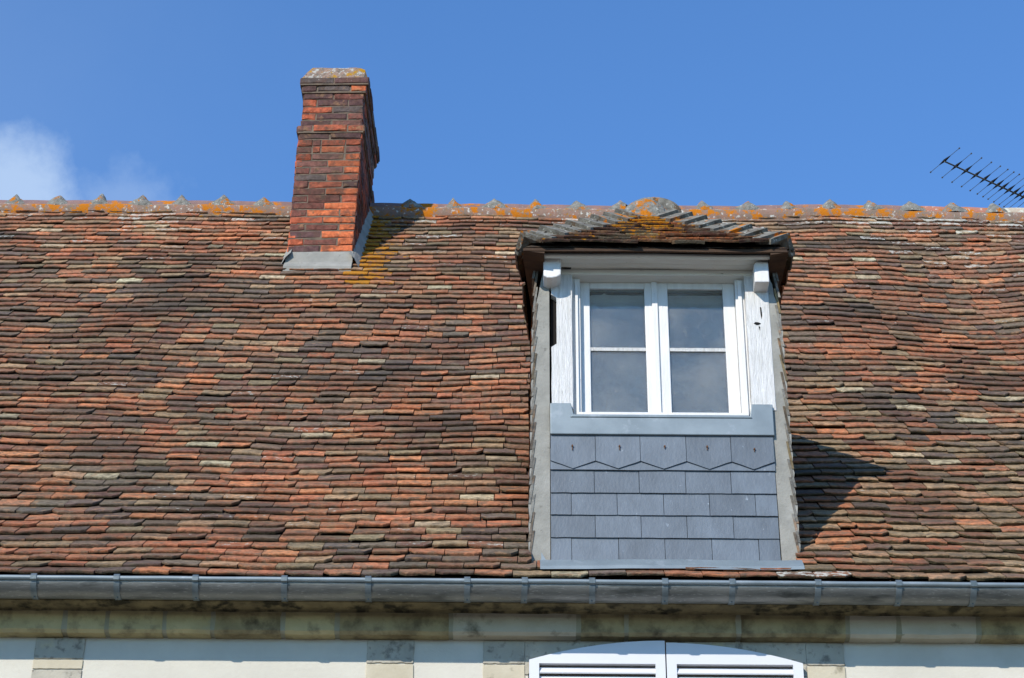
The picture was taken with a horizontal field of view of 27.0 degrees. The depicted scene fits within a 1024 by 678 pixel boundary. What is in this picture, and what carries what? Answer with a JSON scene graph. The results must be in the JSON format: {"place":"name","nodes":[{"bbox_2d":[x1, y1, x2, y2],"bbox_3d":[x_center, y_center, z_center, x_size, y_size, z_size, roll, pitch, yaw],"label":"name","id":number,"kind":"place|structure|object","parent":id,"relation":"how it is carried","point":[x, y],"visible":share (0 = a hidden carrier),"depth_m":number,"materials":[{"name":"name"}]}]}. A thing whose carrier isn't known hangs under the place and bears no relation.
{"place":"outdoors","nodes":[
{"label":"outdoors","id":0,"kind":"place"},
{"bbox_2d":[0,67,1023,677],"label":"house","id":1,"kind":"structure","parent":0,"point":[332,419],"depth_m":10.82,"materials":[{"name":"tile"}]},
{"bbox_2d":[572,279,750,415],"bbox_3d":[0.737,0.110,10.641,0.868,0.980,0.200,0,-32,0],"label":"window","id":2,"kind":"structure","parent":1,"relation":"in","point":[655,351],"depth_m":10.66,"materials":[{"name":"grey glass"}]},
{"bbox_2d":[930,147,1023,207],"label":"tv antenna","id":3,"kind":"object","parent":1,"relation":"attached to","point":[990,182],"visible":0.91,"depth_m":18.42,"materials":[{"name":"metal"}]},
{"bbox_2d":[0,0,1023,207],"label":"sky","id":4,"kind":"structure","parent":0,"point":[549,102],"materials":[{"name":"blue"}]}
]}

